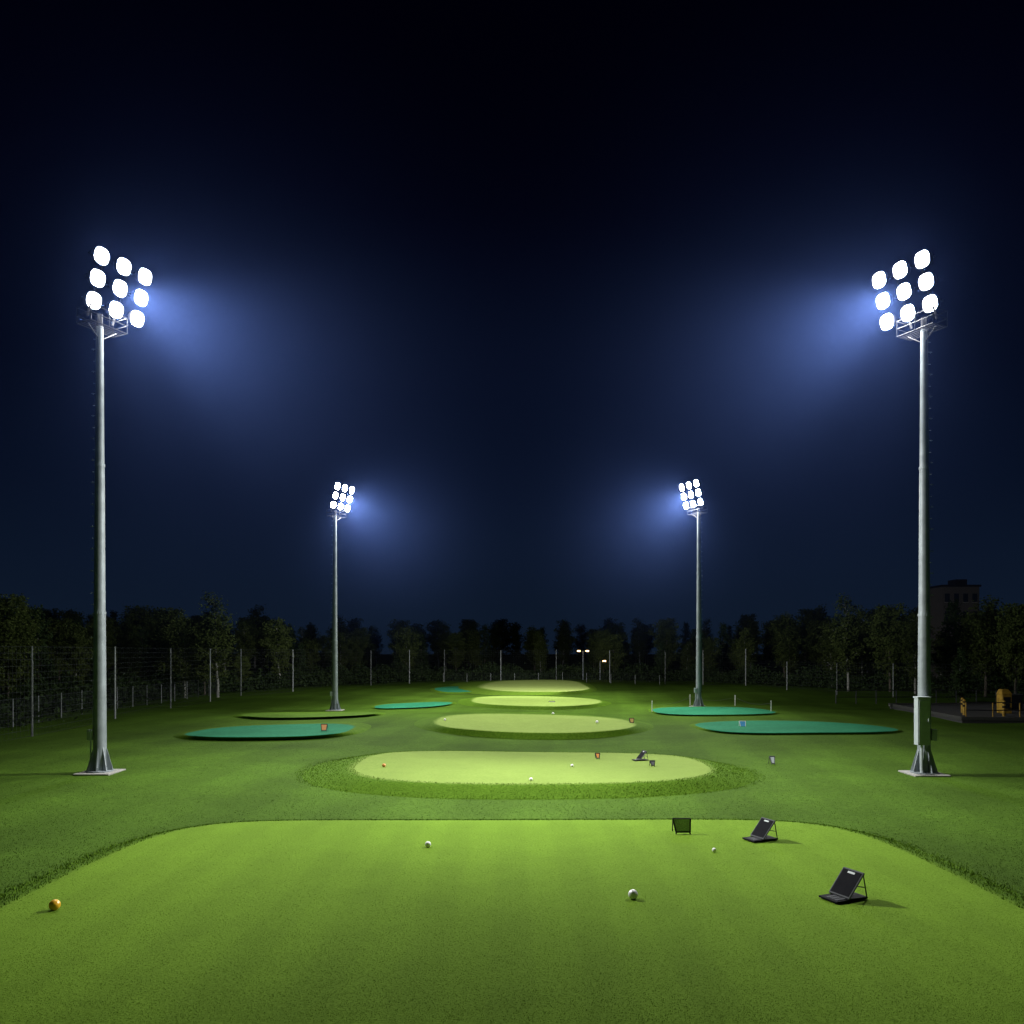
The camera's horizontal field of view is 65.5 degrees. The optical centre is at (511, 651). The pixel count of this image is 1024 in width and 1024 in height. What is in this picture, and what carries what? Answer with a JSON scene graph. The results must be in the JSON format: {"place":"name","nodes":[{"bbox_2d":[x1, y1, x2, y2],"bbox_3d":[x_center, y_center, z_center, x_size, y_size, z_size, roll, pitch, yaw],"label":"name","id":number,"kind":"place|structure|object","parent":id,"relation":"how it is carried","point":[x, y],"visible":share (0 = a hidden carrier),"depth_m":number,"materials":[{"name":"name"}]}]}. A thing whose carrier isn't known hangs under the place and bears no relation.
{"place":"outdoors","nodes":[
{"label":"outdoors","id":0,"kind":"place"},
{"bbox_2d":[326,482,354,710],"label":"floodlight tower","id":1,"kind":"structure","parent":0,"point":[335,705],"depth_m":57.09,"materials":[{"name":"metal"}]},
{"bbox_2d":[0,654,1023,895],"bbox_3d":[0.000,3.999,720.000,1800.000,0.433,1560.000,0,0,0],"label":"ground","id":2,"kind":"structure","parent":0,"point":[394,730],"depth_m":28.22,"materials":[{"name":"green plant"}]},
{"bbox_2d":[0,593,48,696],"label":"deciduous tree","id":3,"kind":"object","parent":2,"relation":"on","point":[12,633],"visible":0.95,"depth_m":51.70,"materials":[{"name":"green plant"}]},
{"bbox_2d":[10,604,60,697],"bbox_3d":[-34.392,0.318,58.065,3.462,7.605,2.935,0,0,-3],"label":"spruce tree","id":4,"kind":"object","parent":2,"relation":"on","point":[41,658],"visible":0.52,"depth_m":57.83,"materials":[{"name":"green plant"}]},
{"bbox_2d":[57,623,92,684],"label":"birch tree","id":5,"kind":"object","parent":2,"relation":"on","point":[77,637],"visible":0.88,"depth_m":65.90,"materials":[{"name":"green plant"}]},
{"bbox_2d":[0,678,215,726],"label":"chain link fence","id":6,"kind":"object","parent":2,"relation":"on","point":[106,700],"visible":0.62,"depth_m":50.33,"materials":[{"name":"metal"}]},
{"bbox_2d":[73,246,152,775],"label":"floodlight tower","id":7,"kind":"structure","parent":2,"relation":"on","point":[99,763],"depth_m":25.79,"materials":[{"name":"metal"}]},
{"bbox_2d":[141,607,200,693],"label":"deciduous tree","id":8,"kind":"object","parent":2,"relation":"on","point":[165,632],"visible":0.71,"depth_m":74.35,"materials":[{"name":"green plant"}]},
{"bbox_2d":[162,628,200,697],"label":"birch tree","id":9,"kind":"object","parent":2,"relation":"on","point":[186,653],"visible":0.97,"depth_m":69.94,"materials":[{"name":"green plant"}]},
{"bbox_2d":[187,631,220,694],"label":"deciduous tree","id":10,"kind":"object","parent":2,"relation":"on","point":[202,661],"visible":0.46,"depth_m":75.53,"materials":[{"name":"green plant"}]},
{"bbox_2d":[186,590,240,696],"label":"birch tree","id":11,"kind":"object","parent":2,"relation":"on","point":[217,637],"visible":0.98,"depth_m":69.72,"materials":[{"name":"green plant"}]},
{"bbox_2d":[228,656,250,683],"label":"deciduous tree","id":12,"kind":"object","parent":2,"relation":"on","point":[245,667],"visible":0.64,"depth_m":83.83,"materials":[{"name":"green plant"}]},
{"bbox_2d":[173,722,370,740],"bbox_3d":[-12.002,3.964,40.392,9.726,0.423,10.325,0,0,0],"label":"green practice mat","id":13,"kind":"object","parent":2,"relation":"on","point":[280,731],"visible":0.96,"depth_m":37.97,"materials":[{"name":"teal carpet"}]},
{"bbox_2d":[321,724,327,730],"bbox_3d":[-8.987,3.612,38.146,0.331,0.341,0.305,0,0,0],"label":"target board","id":14,"kind":"object","parent":13,"relation":"on","point":[324,727],"visible":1,"depth_m":38.05,"materials":[{"name":"metal"}]},
{"bbox_2d":[258,617,295,675],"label":"birch tree","id":15,"kind":"object","parent":2,"relation":"on","point":[276,631],"visible":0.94,"depth_m":91.47,"materials":[{"name":"green plant"}]},
{"bbox_2d":[289,642,307,682],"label":"spruce tree","id":16,"kind":"object","parent":2,"relation":"on","point":[300,658],"visible":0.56,"depth_m":97.88,"materials":[{"name":"green plant"}]},
{"bbox_2d":[232,712,385,719],"bbox_3d":[-13.230,4.078,51.946,10.112,0.503,9.570,0,0,0],"label":"putting green","id":17,"kind":"object","parent":2,"relation":"on","point":[289,715],"visible":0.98,"depth_m":49.11,"materials":[{"name":"green plant"}]},
{"bbox_2d":[0,646,745,740],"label":"boundary net fence","id":18,"kind":"object","parent":2,"relation":"on","point":[198,656],"visible":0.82,"depth_m":63.97,"materials":[{"name":"fabric"}]},
{"bbox_2d":[389,625,421,675],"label":"birch tree","id":19,"kind":"object","parent":2,"relation":"on","point":[405,639],"visible":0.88,"depth_m":111.75,"materials":[{"name":"green plant"}]},
{"bbox_2d":[370,702,456,708],"bbox_3d":[-7.464,4.039,60.334,6.786,0.465,7.724,0,0,0],"label":"green practice mat","id":20,"kind":"object","parent":2,"relation":"on","point":[411,705],"visible":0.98,"depth_m":58.74,"materials":[{"name":"teal carpet"}]},
{"bbox_2d":[430,685,471,693],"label":"green practice mat","id":21,"kind":"object","parent":2,"relation":"on","point":[451,689],"visible":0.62,"depth_m":81.43,"materials":[{"name":"teal carpet"}]},
{"bbox_2d":[0,819,1023,1023],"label":"putting green","id":22,"kind":"object","parent":2,"relation":"on","point":[443,841],"visible":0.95,"depth_m":10.89,"materials":[{"name":"green plant"}]},
{"bbox_2d":[49,899,60,909],"bbox_3d":[-6.705,3.707,11.680,0.156,0.154,0.155,0,0,0],"label":"golf ball","id":23,"kind":"object","parent":22,"relation":"on","point":[54,904],"visible":1,"depth_m":11.63,"materials":[{"name":"yellow plastic"}]},
{"bbox_2d":[628,889,637,898],"bbox_3d":[1.854,3.711,12.197,0.148,0.146,0.147,0,0,0],"label":"golf ball","id":24,"kind":"object","parent":22,"relation":"on","point":[632,893],"visible":1,"depth_m":12.15,"materials":[{"name":"white plastic"}]},
{"bbox_2d":[672,818,690,833],"bbox_3d":[3.541,3.623,16.666,0.401,0.321,0.305,0,0,0],"label":"target board","id":25,"kind":"object","parent":22,"relation":"on","point":[682,825],"visible":1,"depth_m":16.58,"materials":[{"name":"metal"}]},
{"bbox_2d":[742,817,777,842],"bbox_3d":[4.986,3.566,16.004,0.612,0.393,0.391,0,0,-24],"label":"golf launch monitor","id":26,"kind":"object","parent":22,"relation":"on","point":[761,830],"visible":1,"depth_m":15.96,"materials":[{"name":"black plastic"}]},
{"bbox_2d":[819,867,867,903],"bbox_3d":[5.072,3.562,12.197,0.634,0.407,0.405,0,0,-24],"label":"golf launch monitor","id":27,"kind":"object","parent":22,"relation":"on","point":[845,885],"visible":1,"depth_m":12.16,"materials":[{"name":"black plastic"}]},
{"bbox_2d":[0,604,1023,683],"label":"distant forest","id":28,"kind":"object","parent":2,"relation":"on","point":[466,642],"visible":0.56,"depth_m":131.77,"materials":[{"name":"green plant"}]},
{"bbox_2d":[0,662,1023,729],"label":"undergrowth","id":29,"kind":"object","parent":2,"relation":"on","point":[902,681],"visible":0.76,"depth_m":86.67,"materials":[{"name":"green plant"}]},
{"bbox_2d":[452,680,596,694],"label":"putting green","id":30,"kind":"object","parent":2,"relation":"on","point":[529,687],"visible":0.95,"depth_m":84.19,"materials":[{"name":"green plant"}]},
{"bbox_2d":[302,751,755,798],"bbox_3d":[0.549,3.979,26.891,15.388,0.656,10.617,0,0,0],"label":"putting green","id":31,"kind":"object","parent":2,"relation":"on","point":[438,770],"visible":0.95,"depth_m":24.07,"materials":[{"name":"green plant"}]},
{"bbox_2d":[632,750,647,760],"bbox_3d":[4.426,3.577,27.525,0.504,0.324,0.322,0,0,-17],"label":"golf launch monitor","id":32,"kind":"object","parent":31,"relation":"on","point":[640,755],"visible":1,"depth_m":27.47,"materials":[{"name":"black plastic"}]},
{"bbox_2d":[649,760,654,766],"bbox_3d":[4.567,3.625,25.971,0.190,0.193,0.303,0,0,0],"label":"target board","id":33,"kind":"object","parent":31,"relation":"on","point":[652,762],"visible":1,"depth_m":25.89,"materials":[{"name":"metal"}]},
{"bbox_2d":[414,712,653,739],"bbox_3d":[1.187,3.929,45.318,13.629,0.668,15.385,0,0,0],"label":"putting green","id":34,"kind":"object","parent":2,"relation":"on","point":[543,726],"visible":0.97,"depth_m":40.51,"materials":[{"name":"green plant"}]},
{"bbox_2d":[458,696,611,709],"bbox_3d":[1.761,3.882,63.846,12.559,0.645,19.681,0,0,0],"label":"putting green","id":35,"kind":"object","parent":2,"relation":"on","point":[529,702],"visible":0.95,"depth_m":57.34,"materials":[{"name":"green plant"}]},
{"bbox_2d":[443,673,659,684],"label":"chain link fence","id":36,"kind":"object","parent":2,"relation":"on","point":[542,673],"visible":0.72,"depth_m":103.67,"materials":[{"name":"metal"}]},
{"bbox_2d":[577,650,588,679],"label":"street lamp","id":37,"kind":"object","parent":2,"relation":"on","point":[583,664],"visible":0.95,"depth_m":111.97,"materials":[{"name":"metal"}]},
{"bbox_2d":[679,480,706,706],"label":"floodlight tower","id":38,"kind":"structure","parent":2,"relation":"on","point":[698,701],"depth_m":57.29,"materials":[{"name":"metal"}]},
{"bbox_2d":[652,695,771,710],"bbox_3d":[13.158,3.608,56.136,7.720,0.843,7.949,0,0,0],"label":"rope barrier","id":39,"kind":"object","parent":2,"relation":"on","point":[725,699],"visible":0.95,"depth_m":57.19,"materials":[{"name":"white plastic"}]},
{"bbox_2d":[648,706,779,715],"bbox_3d":[13.568,4.009,54.088,8.679,0.313,8.844,0,0,0],"label":"green practice mat","id":40,"kind":"object","parent":2,"relation":"on","point":[710,711],"visible":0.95,"depth_m":52.14,"materials":[{"name":"teal carpet"}]},
{"bbox_2d":[733,627,755,670],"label":"birch tree","id":41,"kind":"object","parent":2,"relation":"on","point":[747,645],"visible":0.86,"depth_m":107.57,"materials":[{"name":"green plant"}]},
{"bbox_2d":[768,756,774,764],"bbox_3d":[9.312,3.870,28.565,0.211,0.301,0.304,0,0,0],"label":"target board","id":42,"kind":"object","parent":2,"relation":"on","point":[772,759],"visible":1,"depth_m":28.48,"materials":[{"name":"grey plastic"}]},
{"bbox_2d":[775,626,802,673],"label":"deciduous tree","id":43,"kind":"object","parent":2,"relation":"on","point":[788,652],"visible":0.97,"depth_m":99.94,"materials":[{"name":"green plant"}]},
{"bbox_2d":[690,720,902,734],"bbox_3d":[14.726,3.940,41.944,10.456,0.390,9.865,0,0,0],"label":"green practice mat","id":44,"kind":"object","parent":2,"relation":"on","point":[768,727],"visible":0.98,"depth_m":39.67,"materials":[{"name":"teal carpet"}]},
{"bbox_2d":[739,721,745,725],"bbox_3d":[11.844,3.725,40.984,0.351,0.380,0.305,0,0,0],"label":"target board","id":45,"kind":"object","parent":44,"relation":"on","point":[742,723],"visible":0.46,"depth_m":40.91,"materials":[{"name":"blue plastic"}]},
{"bbox_2d":[809,621,848,685],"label":"birch tree","id":46,"kind":"object","parent":2,"relation":"on","point":[828,652],"visible":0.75,"depth_m":91.71,"materials":[{"name":"green plant"}]},
{"bbox_2d":[817,593,869,689],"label":"birch tree","id":47,"kind":"object","parent":2,"relation":"on","point":[847,623],"visible":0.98,"depth_m":83.71,"materials":[{"name":"green plant"}]},
{"bbox_2d":[746,661,1023,700],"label":"boundary net fence","id":48,"kind":"object","parent":2,"relation":"on","point":[877,676],"visible":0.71,"depth_m":70.46,"materials":[{"name":"fabric"}]},
{"bbox_2d":[858,603,915,691],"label":"deciduous tree","id":49,"kind":"object","parent":2,"relation":"on","point":[886,631],"visible":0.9,"depth_m":81.67,"materials":[{"name":"green plant"}]},
{"bbox_2d":[872,249,950,776],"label":"floodlight tower","id":50,"kind":"structure","parent":2,"relation":"on","point":[923,763],"depth_m":25.89,"materials":[{"name":"metal"}]},
{"bbox_2d":[893,611,942,693],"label":"birch tree","id":51,"kind":"object","parent":2,"relation":"on","point":[909,644],"visible":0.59,"depth_m":77.70,"materials":[{"name":"green plant"}]},
{"bbox_2d":[835,690,1023,703],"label":"guard rail","id":52,"kind":"object","parent":2,"relation":"on","point":[916,692],"visible":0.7,"depth_m":59.08,"materials":[{"name":"grey metal"}]},
{"bbox_2d":[931,599,978,685],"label":"spruce tree","id":53,"kind":"object","parent":2,"relation":"on","point":[951,625],"visible":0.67,"depth_m":79.83,"materials":[{"name":"green plant"}]},
{"bbox_2d":[888,703,1023,720],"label":"kerb","id":54,"kind":"structure","parent":2,"relation":"on","point":[901,706],"depth_m":47.25,"materials":[{"name":"concrete"}]},
{"bbox_2d":[890,704,1023,722],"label":"service yard","id":55,"kind":"structure","parent":2,"relation":"on","point":[953,709],"depth_m":51.40,"materials":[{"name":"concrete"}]},
{"bbox_2d":[961,698,963,712],"bbox_3d":[28.500,3.365,50.400,0.182,0.950,0.182,0,0,0],"label":"bollard","id":56,"kind":"object","parent":55,"relation":"on","point":[962,705],"visible":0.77,"depth_m":50.32,"materials":[{"name":"yellow paint"}]},
{"bbox_2d":[963,699,965,714],"bbox_3d":[27.600,3.365,48.600,0.182,0.950,0.182,0,0,0],"label":"bollard","id":57,"kind":"object","parent":55,"relation":"on","point":[964,700],"visible":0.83,"depth_m":48.53,"materials":[{"name":"yellow paint"}]},
{"bbox_2d":[965,702,1023,716],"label":"guard rail","id":58,"kind":"object","parent":55,"relation":"on","point":[992,710],"visible":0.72,"depth_m":46.37,"materials":[{"name":"metal"}]},
{"bbox_2d":[996,689,1011,713],"bbox_3d":[30.900,3.090,49.935,0.660,1.500,0.790,0,0,0],"label":"ball dispenser machine","id":59,"kind":"object","parent":55,"relation":"on","point":[1004,694],"visible":0.73,"depth_m":49.72,"materials":[{"name":"yellow paint"}]},
{"bbox_2d":[1002,700,1005,715],"bbox_3d":[29.400,3.365,47.600,0.182,0.950,0.182,0,0,0],"label":"bollard","id":60,"kind":"object","parent":55,"relation":"on","point":[1003,708],"visible":0.87,"depth_m":47.53,"materials":[{"name":"yellow paint"}]},
{"bbox_2d":[945,646,974,702],"bbox_3d":[34.851,1.813,62.017,2.097,4.522,2.473,0,0,18],"label":"spruce tree","id":61,"kind":"object","parent":2,"relation":"on","point":[960,682],"visible":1,"depth_m":61.77,"materials":[{"name":"green plant"}]},
{"bbox_2d":[955,595,1010,696],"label":"deciduous tree","id":62,"kind":"object","parent":2,"relation":"on","point":[984,637],"visible":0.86,"depth_m":69.44,"materials":[{"name":"green plant"}]},
{"bbox_2d":[986,603,1023,692],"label":"deciduous tree","id":63,"kind":"object","parent":2,"relation":"on","point":[1011,651],"visible":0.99,"depth_m":65.69,"materials":[{"name":"green plant"}]},
{"bbox_2d":[0,818,1023,908],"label":"rough grass","id":64,"kind":"structure","parent":0,"point":[129,842],"depth_m":15.08,"materials":[{"name":"green plant"}]},
{"bbox_2d":[0,0,1023,653],"label":"sky","id":65,"kind":"structure","parent":0,"point":[513,278],"materials":[{"name":"blue"}]},
{"bbox_2d":[294,750,765,799],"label":"rough grass","id":66,"kind":"structure","parent":0,"point":[682,780],"depth_m":23.84,"materials":[{"name":"green plant"}]},
{"bbox_2d":[930,587,978,677],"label":"walls","id":67,"kind":"structure","parent":0,"point":[937,608],"depth_m":122.07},
{"bbox_2d":[930,579,980,588],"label":"roof","id":68,"kind":"structure","parent":67,"relation":"on","point":[958,583],"depth_m":123.80,"materials":[{"name":"metal"}]},
{"bbox_2d":[945,594,976,671],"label":"windows","id":69,"kind":"structure","parent":67,"relation":"attached to","point":[965,597],"depth_m":121.98,"materials":[{"name":"black glass"}]},
{"bbox_2d":[995,693,1022,708],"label":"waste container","id":70,"kind":"object","parent":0,"point":[1016,697],"visible":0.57,"depth_m":53.10,"materials":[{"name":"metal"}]}
]}

